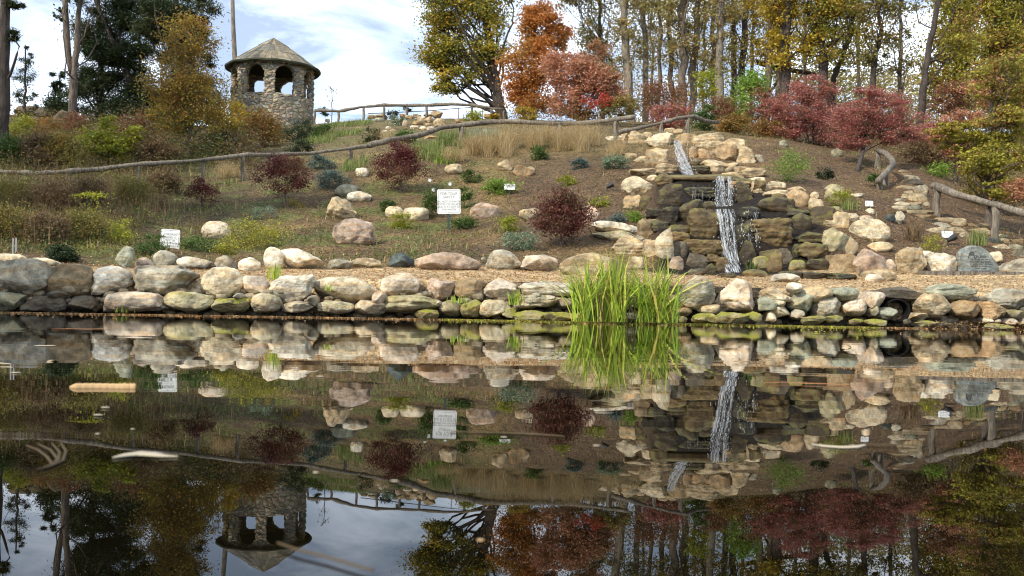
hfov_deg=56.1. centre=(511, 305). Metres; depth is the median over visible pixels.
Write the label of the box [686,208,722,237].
rock
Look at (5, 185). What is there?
brush
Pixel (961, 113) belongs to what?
maple tree
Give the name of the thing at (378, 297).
boulder
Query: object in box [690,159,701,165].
rock
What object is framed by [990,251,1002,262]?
boulder
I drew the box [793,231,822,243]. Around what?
rock
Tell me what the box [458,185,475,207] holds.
shrub
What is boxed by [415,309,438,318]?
stone
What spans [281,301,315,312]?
boulder
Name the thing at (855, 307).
boulder
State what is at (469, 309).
boulder
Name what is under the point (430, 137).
rock
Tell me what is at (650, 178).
rock
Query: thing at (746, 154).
rock
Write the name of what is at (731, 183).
rock
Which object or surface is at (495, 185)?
shrub
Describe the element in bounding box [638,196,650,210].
rock
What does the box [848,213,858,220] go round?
boulder
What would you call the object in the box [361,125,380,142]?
shrub
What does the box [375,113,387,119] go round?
rock
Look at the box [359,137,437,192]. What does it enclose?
burgundy bush
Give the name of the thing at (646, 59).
woodland tree
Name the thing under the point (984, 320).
boulder
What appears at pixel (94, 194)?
tall weed
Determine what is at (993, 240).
stone step
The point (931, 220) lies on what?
stone step
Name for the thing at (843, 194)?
shrub
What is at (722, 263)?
rock
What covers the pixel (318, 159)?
shrub
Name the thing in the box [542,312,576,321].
stone
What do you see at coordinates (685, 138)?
rock
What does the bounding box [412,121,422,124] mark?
rock
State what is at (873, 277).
boulder
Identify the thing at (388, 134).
fountain grass
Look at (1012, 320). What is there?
boulder
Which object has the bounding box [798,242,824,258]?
rock
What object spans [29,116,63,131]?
rock
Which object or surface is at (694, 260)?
rock
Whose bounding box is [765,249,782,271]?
rock
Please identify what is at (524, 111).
shrub
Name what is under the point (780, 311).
boulder
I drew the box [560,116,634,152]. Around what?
fountain grass
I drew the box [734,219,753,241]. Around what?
rock
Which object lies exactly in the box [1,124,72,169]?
brush
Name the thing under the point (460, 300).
grass tuft
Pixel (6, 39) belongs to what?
pine tree
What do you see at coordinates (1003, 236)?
stone step
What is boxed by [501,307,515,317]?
stone
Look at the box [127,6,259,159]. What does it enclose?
autumn tree
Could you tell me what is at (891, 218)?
boulder
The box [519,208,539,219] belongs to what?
boulder
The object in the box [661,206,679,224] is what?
rock
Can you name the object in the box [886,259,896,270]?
boulder
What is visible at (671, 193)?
rock
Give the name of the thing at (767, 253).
rock
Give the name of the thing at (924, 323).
stone
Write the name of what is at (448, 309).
boulder
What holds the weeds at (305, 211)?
on the terrain at (555, 168)
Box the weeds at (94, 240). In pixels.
[0,127,1023,263]
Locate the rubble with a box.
[0,286,1023,329]
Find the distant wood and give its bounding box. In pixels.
[590,0,1015,128]
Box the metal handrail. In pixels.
[368,107,482,118]
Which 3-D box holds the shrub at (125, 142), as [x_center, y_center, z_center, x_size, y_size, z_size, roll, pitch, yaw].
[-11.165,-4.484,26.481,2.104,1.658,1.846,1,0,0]
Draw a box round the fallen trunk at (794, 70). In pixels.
[755,59,815,74]
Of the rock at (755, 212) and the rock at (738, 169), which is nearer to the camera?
the rock at (755, 212)
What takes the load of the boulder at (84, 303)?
on the rubble
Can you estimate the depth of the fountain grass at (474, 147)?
28.11 m
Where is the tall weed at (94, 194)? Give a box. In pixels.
[69,191,115,219]
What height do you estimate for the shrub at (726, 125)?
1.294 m
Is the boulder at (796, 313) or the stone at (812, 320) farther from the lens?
the boulder at (796, 313)
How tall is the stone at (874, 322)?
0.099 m
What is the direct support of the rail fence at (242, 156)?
on the terrain at (555, 168)
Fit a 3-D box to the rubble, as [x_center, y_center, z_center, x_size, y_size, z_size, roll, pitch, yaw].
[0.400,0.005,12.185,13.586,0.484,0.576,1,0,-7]
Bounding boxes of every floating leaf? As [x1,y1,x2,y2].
[112,451,177,457]
[764,382,848,384]
[811,444,865,447]
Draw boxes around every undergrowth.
[0,114,219,245]
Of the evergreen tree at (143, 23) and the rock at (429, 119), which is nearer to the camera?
the evergreen tree at (143, 23)
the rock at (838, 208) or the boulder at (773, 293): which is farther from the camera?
the rock at (838, 208)
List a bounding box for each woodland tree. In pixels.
[551,0,632,118]
[603,0,660,121]
[610,0,664,121]
[632,0,704,114]
[634,0,689,118]
[638,0,680,120]
[646,0,712,120]
[664,0,716,121]
[683,0,758,117]
[687,0,746,115]
[690,2,715,117]
[706,0,751,99]
[716,0,764,120]
[723,1,766,116]
[733,0,806,121]
[743,0,814,120]
[752,0,819,122]
[790,0,830,85]
[791,0,857,126]
[817,0,881,116]
[830,0,884,115]
[845,0,912,114]
[873,0,934,123]
[897,0,989,118]
[935,0,1023,138]
[980,0,1023,140]
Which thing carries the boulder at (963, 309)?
on the rubble
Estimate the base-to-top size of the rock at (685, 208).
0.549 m
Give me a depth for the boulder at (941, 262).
15.79 m
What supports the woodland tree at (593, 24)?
on the terrain at (555, 168)
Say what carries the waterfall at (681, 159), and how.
on the terrain at (555, 168)
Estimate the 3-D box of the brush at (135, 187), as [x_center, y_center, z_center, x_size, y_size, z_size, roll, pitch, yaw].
[-8.292,-2.451,20.943,1.328,0.972,1.251,1,0,0]
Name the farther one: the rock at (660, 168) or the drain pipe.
the rock at (660, 168)
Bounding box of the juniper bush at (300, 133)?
[277,117,321,141]
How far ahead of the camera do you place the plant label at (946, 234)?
18.16 m
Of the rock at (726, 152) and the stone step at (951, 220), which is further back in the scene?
the rock at (726, 152)
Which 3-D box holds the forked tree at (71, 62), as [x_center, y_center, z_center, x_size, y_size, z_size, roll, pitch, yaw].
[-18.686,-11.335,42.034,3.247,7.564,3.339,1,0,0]
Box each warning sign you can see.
[160,229,179,248]
[437,189,460,228]
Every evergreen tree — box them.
[36,71,84,117]
[44,0,142,124]
[78,0,171,123]
[125,0,230,134]
[151,13,226,120]
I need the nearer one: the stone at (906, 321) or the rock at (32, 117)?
the stone at (906, 321)
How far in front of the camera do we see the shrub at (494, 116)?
46.91 m
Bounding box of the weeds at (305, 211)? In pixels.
[1,129,1003,259]
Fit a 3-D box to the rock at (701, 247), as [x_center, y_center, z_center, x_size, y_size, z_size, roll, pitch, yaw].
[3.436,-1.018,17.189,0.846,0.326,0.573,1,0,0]
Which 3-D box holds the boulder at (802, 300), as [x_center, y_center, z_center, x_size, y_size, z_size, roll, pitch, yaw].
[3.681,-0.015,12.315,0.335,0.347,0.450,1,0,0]
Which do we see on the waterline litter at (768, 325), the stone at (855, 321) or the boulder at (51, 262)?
the stone at (855, 321)
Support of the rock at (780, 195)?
on the terrain at (555, 168)
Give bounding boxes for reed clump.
[539,256,645,321]
[577,246,665,321]
[579,251,732,322]
[628,278,714,322]
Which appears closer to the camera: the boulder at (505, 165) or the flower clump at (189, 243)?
the flower clump at (189, 243)
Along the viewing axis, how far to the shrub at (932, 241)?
16.94 m
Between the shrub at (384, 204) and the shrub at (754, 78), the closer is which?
the shrub at (384, 204)
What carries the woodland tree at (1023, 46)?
on the terrain at (555, 168)
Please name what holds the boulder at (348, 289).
on the terrain at (555, 168)
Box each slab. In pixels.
[669,174,753,182]
[869,287,922,301]
[924,283,976,300]
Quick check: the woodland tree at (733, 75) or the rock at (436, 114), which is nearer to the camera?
the rock at (436, 114)
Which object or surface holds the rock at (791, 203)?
on the terrain at (555, 168)
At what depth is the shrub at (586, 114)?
41.81 m
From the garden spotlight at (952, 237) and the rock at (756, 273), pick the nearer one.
the rock at (756, 273)
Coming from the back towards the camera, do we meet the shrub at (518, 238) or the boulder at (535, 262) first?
the shrub at (518, 238)
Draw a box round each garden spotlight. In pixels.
[606,182,613,191]
[947,233,957,245]
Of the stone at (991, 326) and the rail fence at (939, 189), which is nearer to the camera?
the stone at (991, 326)
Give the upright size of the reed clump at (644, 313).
0.904 m
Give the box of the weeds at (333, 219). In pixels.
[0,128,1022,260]
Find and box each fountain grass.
[198,160,247,177]
[364,127,394,140]
[427,144,476,162]
[429,125,540,156]
[439,127,500,154]
[468,120,549,150]
[511,119,572,149]
[537,120,604,151]
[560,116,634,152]
[598,135,639,156]
[865,163,898,173]
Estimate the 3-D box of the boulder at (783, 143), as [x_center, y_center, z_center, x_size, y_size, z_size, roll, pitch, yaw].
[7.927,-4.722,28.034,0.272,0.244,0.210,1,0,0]
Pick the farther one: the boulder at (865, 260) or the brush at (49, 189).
the brush at (49, 189)
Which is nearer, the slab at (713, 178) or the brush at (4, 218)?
the brush at (4, 218)
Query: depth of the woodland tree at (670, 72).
59.95 m
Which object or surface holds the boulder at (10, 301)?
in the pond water
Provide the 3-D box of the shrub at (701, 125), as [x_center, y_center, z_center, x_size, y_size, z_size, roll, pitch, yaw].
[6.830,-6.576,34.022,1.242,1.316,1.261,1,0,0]
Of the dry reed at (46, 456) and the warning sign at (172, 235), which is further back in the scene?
the warning sign at (172, 235)
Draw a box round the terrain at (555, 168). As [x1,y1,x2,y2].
[0,114,1023,329]
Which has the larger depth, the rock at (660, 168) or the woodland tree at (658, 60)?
the woodland tree at (658, 60)
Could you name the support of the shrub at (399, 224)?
on the terrain at (555, 168)
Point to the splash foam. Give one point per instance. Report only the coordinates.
(719, 205)
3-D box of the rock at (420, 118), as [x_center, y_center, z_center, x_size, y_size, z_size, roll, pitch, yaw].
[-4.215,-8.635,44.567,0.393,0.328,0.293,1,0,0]
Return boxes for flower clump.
[103,217,143,245]
[132,230,174,255]
[175,233,219,252]
[204,228,249,255]
[215,211,293,250]
[250,205,278,220]
[284,198,305,209]
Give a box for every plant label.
[504,184,514,194]
[865,201,872,207]
[942,231,952,238]
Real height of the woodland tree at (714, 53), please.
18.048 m
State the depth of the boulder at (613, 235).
18.15 m
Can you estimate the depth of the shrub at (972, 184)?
23.37 m
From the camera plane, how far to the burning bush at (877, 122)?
26.79 m
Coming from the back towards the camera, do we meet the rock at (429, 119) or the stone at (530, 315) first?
the rock at (429, 119)
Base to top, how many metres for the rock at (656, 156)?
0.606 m
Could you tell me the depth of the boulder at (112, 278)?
11.42 m
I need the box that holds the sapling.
[321,86,336,121]
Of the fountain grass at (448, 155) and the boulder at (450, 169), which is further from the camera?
the fountain grass at (448, 155)
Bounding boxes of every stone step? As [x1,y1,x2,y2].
[885,209,906,213]
[891,205,908,209]
[894,198,906,200]
[894,201,909,205]
[896,185,914,189]
[902,175,920,179]
[902,178,923,184]
[906,210,934,214]
[907,193,927,201]
[908,202,922,205]
[908,205,924,209]
[914,184,928,195]
[915,214,936,218]
[922,218,937,222]
[926,226,947,231]
[932,222,951,226]
[934,217,966,225]
[947,227,967,232]
[951,222,966,226]
[959,232,968,237]
[966,223,989,228]
[969,228,990,234]
[987,238,1003,242]
[992,244,1009,248]
[999,234,1008,238]
[1000,238,1010,242]
[1008,244,1023,249]
[1012,239,1023,243]
[1012,250,1023,256]
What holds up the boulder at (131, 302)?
on the rubble
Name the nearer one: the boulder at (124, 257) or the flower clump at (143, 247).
the boulder at (124, 257)
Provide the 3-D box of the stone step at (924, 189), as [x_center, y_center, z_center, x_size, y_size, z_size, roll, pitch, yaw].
[9.511,-2.543,22.305,0.356,0.558,0.263,1,0,0]
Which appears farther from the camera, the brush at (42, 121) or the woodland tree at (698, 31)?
the woodland tree at (698, 31)
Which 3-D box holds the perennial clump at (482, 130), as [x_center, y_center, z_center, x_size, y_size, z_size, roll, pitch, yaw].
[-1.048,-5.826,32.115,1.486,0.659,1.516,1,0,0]
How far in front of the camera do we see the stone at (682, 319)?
11.95 m
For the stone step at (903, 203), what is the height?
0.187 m
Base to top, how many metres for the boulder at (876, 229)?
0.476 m
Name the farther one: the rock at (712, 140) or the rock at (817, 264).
the rock at (712, 140)
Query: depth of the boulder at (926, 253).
16.75 m
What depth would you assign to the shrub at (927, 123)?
29.86 m
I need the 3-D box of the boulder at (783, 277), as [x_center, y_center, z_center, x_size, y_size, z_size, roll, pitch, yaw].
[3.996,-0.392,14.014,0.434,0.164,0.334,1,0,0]
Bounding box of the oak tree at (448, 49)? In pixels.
[401,0,525,118]
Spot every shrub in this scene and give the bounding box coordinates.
[69,114,146,165]
[144,101,178,154]
[198,90,259,140]
[236,100,291,146]
[284,137,316,151]
[304,121,339,137]
[305,154,337,169]
[309,164,352,189]
[318,106,330,115]
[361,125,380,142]
[378,198,397,210]
[385,109,399,119]
[385,113,407,125]
[386,210,420,228]
[391,129,420,142]
[415,180,446,217]
[446,214,478,229]
[457,108,487,125]
[458,168,483,183]
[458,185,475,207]
[479,174,524,195]
[488,113,501,119]
[491,215,526,232]
[493,226,542,251]
[512,105,539,120]
[527,143,551,160]
[555,174,580,186]
[561,101,599,120]
[568,156,589,169]
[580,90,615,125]
[588,195,611,206]
[595,93,646,126]
[597,151,634,168]
[600,209,626,222]
[623,207,645,221]
[624,73,699,121]
[644,93,697,130]
[689,67,722,123]
[689,101,723,130]
[699,89,743,125]
[706,108,755,134]
[717,85,760,127]
[727,65,776,123]
[738,84,787,129]
[745,117,791,137]
[762,141,831,182]
[812,165,836,179]
[823,186,863,208]
[865,174,884,187]
[889,124,971,171]
[900,108,948,156]
[913,77,978,119]
[915,231,952,254]
[920,161,954,179]
[941,160,1023,214]
[990,173,1023,236]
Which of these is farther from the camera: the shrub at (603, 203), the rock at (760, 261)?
the shrub at (603, 203)
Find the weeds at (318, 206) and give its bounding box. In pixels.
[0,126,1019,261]
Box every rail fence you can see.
[0,144,368,183]
[171,139,239,152]
[313,103,504,123]
[367,115,635,152]
[618,114,719,134]
[874,148,895,189]
[930,182,1023,238]
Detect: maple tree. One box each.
[487,0,578,120]
[530,36,634,120]
[919,49,1023,228]
[924,75,1020,182]
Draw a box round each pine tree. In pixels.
[0,0,27,152]
[11,45,40,115]
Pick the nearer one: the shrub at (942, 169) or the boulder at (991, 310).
the boulder at (991, 310)
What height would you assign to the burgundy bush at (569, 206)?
1.307 m
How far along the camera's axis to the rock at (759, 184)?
20.33 m
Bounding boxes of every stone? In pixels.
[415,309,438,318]
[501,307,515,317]
[512,310,543,321]
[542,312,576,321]
[619,313,638,322]
[678,315,687,322]
[691,313,718,322]
[714,311,749,323]
[746,311,762,322]
[800,315,825,324]
[825,315,842,322]
[849,319,863,324]
[864,319,886,326]
[903,319,910,324]
[914,320,935,326]
[956,245,998,271]
[983,323,1013,329]
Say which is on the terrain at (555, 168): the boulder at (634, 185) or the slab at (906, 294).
the boulder at (634, 185)
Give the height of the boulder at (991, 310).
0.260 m
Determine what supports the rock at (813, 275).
on the terrain at (555, 168)
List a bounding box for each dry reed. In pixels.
[26,445,52,466]
[36,442,67,469]
[38,443,57,462]
[52,443,60,463]
[277,542,373,571]
[451,431,564,436]
[866,444,917,445]
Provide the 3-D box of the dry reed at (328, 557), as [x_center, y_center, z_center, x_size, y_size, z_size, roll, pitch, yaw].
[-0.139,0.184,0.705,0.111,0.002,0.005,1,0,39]
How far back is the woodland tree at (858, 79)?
67.92 m
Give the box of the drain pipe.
[880,299,910,322]
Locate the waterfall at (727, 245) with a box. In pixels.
[717,209,738,272]
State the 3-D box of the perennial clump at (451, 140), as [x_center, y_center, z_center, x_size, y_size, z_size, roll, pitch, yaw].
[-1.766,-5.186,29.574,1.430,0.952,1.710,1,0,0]
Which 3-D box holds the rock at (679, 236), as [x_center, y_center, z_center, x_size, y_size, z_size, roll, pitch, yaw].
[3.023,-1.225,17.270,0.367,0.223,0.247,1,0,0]
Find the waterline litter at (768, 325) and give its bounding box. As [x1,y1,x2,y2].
[0,312,1023,346]
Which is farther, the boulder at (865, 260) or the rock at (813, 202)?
the rock at (813, 202)
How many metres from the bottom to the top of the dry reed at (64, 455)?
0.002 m
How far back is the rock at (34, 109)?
49.15 m
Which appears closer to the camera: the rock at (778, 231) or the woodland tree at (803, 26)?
the rock at (778, 231)
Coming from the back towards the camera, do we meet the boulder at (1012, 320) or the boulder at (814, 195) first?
the boulder at (814, 195)
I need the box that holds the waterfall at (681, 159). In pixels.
[674,142,691,173]
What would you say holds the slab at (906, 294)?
on the drain pipe
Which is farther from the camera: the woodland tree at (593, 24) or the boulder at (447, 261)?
the woodland tree at (593, 24)
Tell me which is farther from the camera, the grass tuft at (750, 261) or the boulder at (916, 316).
the grass tuft at (750, 261)
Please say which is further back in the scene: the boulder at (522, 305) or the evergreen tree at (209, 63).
the evergreen tree at (209, 63)
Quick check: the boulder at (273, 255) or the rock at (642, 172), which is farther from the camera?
the rock at (642, 172)
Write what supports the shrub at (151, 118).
on the terrain at (555, 168)
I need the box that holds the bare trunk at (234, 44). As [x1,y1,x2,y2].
[231,0,236,58]
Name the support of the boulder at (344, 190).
on the terrain at (555, 168)
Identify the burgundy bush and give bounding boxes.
[176,174,225,208]
[239,151,323,206]
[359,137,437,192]
[524,181,604,245]
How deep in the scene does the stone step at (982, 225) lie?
19.83 m
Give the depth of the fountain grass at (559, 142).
28.14 m
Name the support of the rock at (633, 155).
on the terrain at (555, 168)
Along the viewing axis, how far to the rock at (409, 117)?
47.14 m
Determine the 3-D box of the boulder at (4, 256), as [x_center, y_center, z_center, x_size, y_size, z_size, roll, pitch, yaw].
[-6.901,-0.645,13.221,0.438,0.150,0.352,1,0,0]
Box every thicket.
[1,97,271,170]
[494,88,1023,172]
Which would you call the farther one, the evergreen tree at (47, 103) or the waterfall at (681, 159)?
the evergreen tree at (47, 103)
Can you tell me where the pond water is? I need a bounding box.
[0,312,1023,575]
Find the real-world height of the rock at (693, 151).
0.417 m
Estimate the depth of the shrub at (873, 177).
23.03 m
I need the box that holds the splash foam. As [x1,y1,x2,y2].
[673,145,760,271]
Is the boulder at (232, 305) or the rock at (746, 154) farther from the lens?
the rock at (746, 154)
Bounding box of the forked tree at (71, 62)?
[52,0,104,129]
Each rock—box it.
[13,105,38,115]
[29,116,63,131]
[34,107,58,117]
[50,110,74,122]
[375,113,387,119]
[402,120,408,125]
[405,115,414,118]
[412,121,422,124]
[417,116,424,120]
[424,116,433,122]
[424,135,435,138]
[431,111,442,118]
[433,118,445,126]
[605,136,621,140]
[611,234,643,253]
[621,130,645,143]
[623,195,640,208]
[624,153,637,158]
[624,256,643,268]
[628,168,655,175]
[633,156,644,161]
[636,218,659,238]
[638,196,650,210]
[642,239,655,256]
[643,132,651,137]
[644,148,668,165]
[645,132,673,146]
[645,208,661,218]
[647,175,656,181]
[650,220,669,231]
[654,163,680,174]
[654,173,672,186]
[655,227,673,258]
[656,183,683,205]
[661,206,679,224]
[664,128,674,132]
[667,224,689,232]
[669,256,683,269]
[672,231,689,240]
[673,129,684,133]
[673,241,687,256]
[674,133,696,144]
[678,199,702,219]
[683,239,727,255]
[684,187,718,198]
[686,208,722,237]
[686,253,709,268]
[688,146,697,156]
[688,268,705,274]
[689,165,711,174]
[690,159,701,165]
[692,132,724,147]
[698,148,714,157]
[700,159,727,171]
[702,201,715,209]
[704,263,716,272]
[706,254,719,263]
[712,145,737,160]
[715,257,730,270]
[717,273,735,277]
[722,172,743,177]
[723,138,744,148]
[724,163,735,170]
[728,181,750,188]
[733,166,749,173]
[733,181,752,202]
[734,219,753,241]
[735,240,755,263]
[736,146,755,162]
[738,206,760,218]
[741,168,766,176]
[742,269,768,276]
[749,177,765,181]
[749,217,793,246]
[750,181,770,192]
[752,179,765,191]
[752,256,767,268]
[755,154,763,161]
[757,196,787,211]
[759,249,775,257]
[762,190,788,196]
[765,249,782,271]
[767,181,785,188]
[771,193,786,197]
[778,271,801,278]
[779,248,793,264]
[784,208,809,216]
[786,189,809,206]
[786,198,795,208]
[787,186,805,191]
[789,260,805,270]
[791,213,811,229]
[791,244,800,258]
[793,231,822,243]
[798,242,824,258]
[802,272,826,278]
[805,259,828,269]
[808,198,823,208]
[808,206,835,225]
[819,244,828,256]
[821,228,849,251]
[823,220,836,227]
[825,254,855,272]
[826,273,856,279]
[833,211,849,227]
[834,206,842,211]
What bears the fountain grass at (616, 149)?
on the terrain at (555, 168)
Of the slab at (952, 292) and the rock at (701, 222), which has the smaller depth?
the slab at (952, 292)
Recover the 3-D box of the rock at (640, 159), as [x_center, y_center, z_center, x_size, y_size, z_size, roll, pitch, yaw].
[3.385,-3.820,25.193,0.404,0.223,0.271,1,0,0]
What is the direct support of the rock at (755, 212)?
on the terrain at (555, 168)
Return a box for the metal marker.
[12,238,16,253]
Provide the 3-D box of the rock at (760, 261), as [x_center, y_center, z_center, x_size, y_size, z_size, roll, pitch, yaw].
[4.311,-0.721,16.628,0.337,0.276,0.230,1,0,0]
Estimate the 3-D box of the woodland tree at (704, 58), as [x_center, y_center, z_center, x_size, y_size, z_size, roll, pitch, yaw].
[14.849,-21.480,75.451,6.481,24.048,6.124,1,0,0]
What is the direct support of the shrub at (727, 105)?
on the terrain at (555, 168)
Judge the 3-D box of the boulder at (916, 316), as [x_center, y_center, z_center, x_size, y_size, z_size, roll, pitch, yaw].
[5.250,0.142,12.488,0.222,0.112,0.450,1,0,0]
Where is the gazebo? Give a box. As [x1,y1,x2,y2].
[224,38,320,125]
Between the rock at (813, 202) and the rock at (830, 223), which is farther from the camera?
the rock at (813, 202)
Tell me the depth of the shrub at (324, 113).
49.94 m
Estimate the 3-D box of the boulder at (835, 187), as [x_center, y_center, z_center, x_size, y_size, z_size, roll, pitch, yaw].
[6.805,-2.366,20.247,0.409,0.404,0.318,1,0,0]
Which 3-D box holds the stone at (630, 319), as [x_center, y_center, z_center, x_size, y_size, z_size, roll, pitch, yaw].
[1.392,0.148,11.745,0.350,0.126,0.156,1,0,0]
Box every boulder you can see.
[0,253,26,260]
[0,258,53,293]
[0,291,27,310]
[19,296,66,311]
[35,258,61,265]
[45,263,93,296]
[47,291,71,298]
[67,295,102,311]
[91,265,133,294]
[103,291,169,312]
[115,246,133,267]
[133,265,199,293]
[135,257,153,265]
[153,250,177,265]
[163,291,213,312]
[176,256,212,268]
[195,267,242,297]
[201,221,229,238]
[211,298,251,312]
[214,255,236,268]
[233,293,245,298]
[238,257,260,270]
[243,275,269,293]
[251,293,282,312]
[263,247,283,268]
[268,274,316,299]
[281,248,323,268]
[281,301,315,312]
[307,295,319,305]
[314,276,377,302]
[316,301,354,313]
[326,196,356,218]
[328,258,353,268]
[332,218,374,244]
[334,184,361,196]
[347,191,371,200]
[352,258,380,267]
[354,300,385,313]
[355,168,368,176]
[372,291,386,303]
[379,273,420,295]
[384,295,439,313]
[385,206,403,216]
[388,252,414,267]
[403,207,428,220]
[414,252,480,269]
[425,278,454,299]
[438,300,460,317]
[444,164,462,174]
[453,278,484,300]
[460,299,481,317]
[470,203,500,219]
[479,299,510,316]
[483,277,519,299]
[485,249,521,268]
[497,160,512,170]
[512,165,533,175]
[515,302,535,308]
[517,281,572,295]
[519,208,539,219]
[520,255,557,270]
[520,295,561,306]
[546,295,555,299]
[556,298,578,308]
[559,253,620,275]
[580,205,599,225]
[591,230,634,240]
[592,221,637,233]
[621,176,652,195]
[633,235,644,240]
[675,307,691,316]
[679,275,715,309]
[696,304,719,313]
[713,278,754,312]
[756,296,777,311]
[758,287,791,301]
[763,311,776,322]
[768,307,789,317]
[770,273,799,281]
[775,300,785,306]
[779,140,787,146]
[785,282,802,293]
[786,291,813,316]
[788,309,804,318]
[803,286,832,301]
[810,192,818,198]
[810,296,840,316]
[824,184,843,199]
[830,287,858,300]
[831,148,843,156]
[840,298,866,316]
[845,237,858,254]
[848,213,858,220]
[848,219,890,241]
[852,193,864,196]
[852,248,886,276]
[858,291,885,308]
[859,215,873,218]
[860,269,896,280]
[863,306,878,316]
[865,208,874,213]
[865,274,884,282]
[867,241,892,251]
[870,307,897,320]
[885,214,895,222]
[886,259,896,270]
[895,211,904,223]
[895,247,926,273]
[907,312,927,320]
[911,293,951,317]
[923,251,932,257]
[927,253,957,270]
[948,300,980,318]
[977,301,1007,319]
[977,317,993,323]
[984,287,1023,309]
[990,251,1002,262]
[998,258,1023,271]
[998,318,1017,325]
[1003,309,1023,319]
[1014,316,1023,325]
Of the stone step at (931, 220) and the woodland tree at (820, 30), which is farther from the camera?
the woodland tree at (820, 30)
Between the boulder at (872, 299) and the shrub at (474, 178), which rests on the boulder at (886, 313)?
the boulder at (872, 299)
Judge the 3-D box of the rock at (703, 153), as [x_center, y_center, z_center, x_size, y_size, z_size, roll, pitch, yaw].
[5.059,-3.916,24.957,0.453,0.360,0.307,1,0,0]
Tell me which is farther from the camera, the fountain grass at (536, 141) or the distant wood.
the distant wood
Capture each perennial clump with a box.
[302,131,338,143]
[317,126,363,137]
[330,117,372,126]
[339,152,369,171]
[406,136,449,161]
[432,145,456,163]
[434,128,474,147]
[466,127,499,137]
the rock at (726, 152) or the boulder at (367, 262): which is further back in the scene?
the rock at (726, 152)
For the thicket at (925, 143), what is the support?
on the terrain at (555, 168)
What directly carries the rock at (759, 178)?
on the terrain at (555, 168)
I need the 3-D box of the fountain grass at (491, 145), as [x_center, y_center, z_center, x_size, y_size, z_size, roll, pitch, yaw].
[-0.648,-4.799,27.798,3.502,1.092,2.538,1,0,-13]
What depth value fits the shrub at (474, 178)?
25.05 m
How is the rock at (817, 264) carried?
on the terrain at (555, 168)
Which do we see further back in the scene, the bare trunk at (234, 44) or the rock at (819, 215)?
the bare trunk at (234, 44)
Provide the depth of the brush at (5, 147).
24.56 m
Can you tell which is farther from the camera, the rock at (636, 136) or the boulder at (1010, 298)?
the rock at (636, 136)
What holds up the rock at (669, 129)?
on the terrain at (555, 168)
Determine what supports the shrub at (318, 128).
on the terrain at (555, 168)
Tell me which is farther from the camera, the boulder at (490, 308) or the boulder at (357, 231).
the boulder at (357, 231)
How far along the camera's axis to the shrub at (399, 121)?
40.85 m
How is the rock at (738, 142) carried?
on the terrain at (555, 168)
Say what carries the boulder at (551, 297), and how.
on the rubble
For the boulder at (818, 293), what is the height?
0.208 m
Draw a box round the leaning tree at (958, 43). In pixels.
[905,0,1009,147]
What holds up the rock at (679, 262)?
on the terrain at (555, 168)
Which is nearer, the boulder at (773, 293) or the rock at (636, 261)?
the boulder at (773, 293)
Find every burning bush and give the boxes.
[754,73,851,148]
[820,85,930,171]
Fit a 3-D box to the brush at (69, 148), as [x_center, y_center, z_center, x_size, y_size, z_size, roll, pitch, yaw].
[-11.552,-3.978,24.749,1.601,1.330,1.411,1,0,0]
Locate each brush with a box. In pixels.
[0,130,35,168]
[0,169,39,210]
[0,198,40,241]
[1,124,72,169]
[9,109,39,139]
[10,207,81,244]
[11,173,90,215]
[18,110,72,135]
[24,124,96,169]
[38,241,84,262]
[47,107,94,134]
[47,170,127,210]
[51,205,111,241]
[103,106,165,142]
[107,172,161,206]
[128,129,187,170]
[143,165,189,193]
[200,127,249,154]
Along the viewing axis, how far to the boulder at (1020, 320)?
12.53 m
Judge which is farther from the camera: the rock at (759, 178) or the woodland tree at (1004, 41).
the woodland tree at (1004, 41)
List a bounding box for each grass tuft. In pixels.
[265,261,282,279]
[324,283,333,290]
[446,295,466,302]
[507,286,523,304]
[743,260,757,269]
[834,197,858,210]
[898,219,930,240]
[964,226,987,245]
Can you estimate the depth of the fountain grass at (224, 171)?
25.78 m
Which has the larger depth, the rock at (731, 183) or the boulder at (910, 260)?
the rock at (731, 183)
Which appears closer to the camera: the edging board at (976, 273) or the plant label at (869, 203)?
the edging board at (976, 273)
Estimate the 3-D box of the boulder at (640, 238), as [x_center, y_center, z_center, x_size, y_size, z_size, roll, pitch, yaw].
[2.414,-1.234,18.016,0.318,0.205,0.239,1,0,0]
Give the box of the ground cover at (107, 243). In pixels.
[0,125,1023,262]
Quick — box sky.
[9,0,1012,132]
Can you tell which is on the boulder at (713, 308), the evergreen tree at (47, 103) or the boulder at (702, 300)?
the boulder at (702, 300)
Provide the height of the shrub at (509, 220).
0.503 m
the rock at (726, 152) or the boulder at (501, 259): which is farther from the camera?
the rock at (726, 152)
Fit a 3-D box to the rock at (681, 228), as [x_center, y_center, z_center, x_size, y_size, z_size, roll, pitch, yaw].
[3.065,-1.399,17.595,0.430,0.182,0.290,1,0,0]
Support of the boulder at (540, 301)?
on the boulder at (522, 305)
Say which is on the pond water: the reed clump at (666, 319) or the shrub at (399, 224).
the reed clump at (666, 319)
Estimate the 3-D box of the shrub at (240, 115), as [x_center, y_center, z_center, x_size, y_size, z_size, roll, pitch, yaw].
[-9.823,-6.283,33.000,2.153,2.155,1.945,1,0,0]
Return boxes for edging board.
[918,271,959,274]
[960,271,997,274]
[998,271,1023,274]
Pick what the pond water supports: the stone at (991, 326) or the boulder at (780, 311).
the stone at (991, 326)
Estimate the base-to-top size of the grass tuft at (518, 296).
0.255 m
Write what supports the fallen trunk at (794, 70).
on the woodland tree at (771, 24)
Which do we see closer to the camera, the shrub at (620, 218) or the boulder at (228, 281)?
the boulder at (228, 281)
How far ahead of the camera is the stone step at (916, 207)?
20.55 m

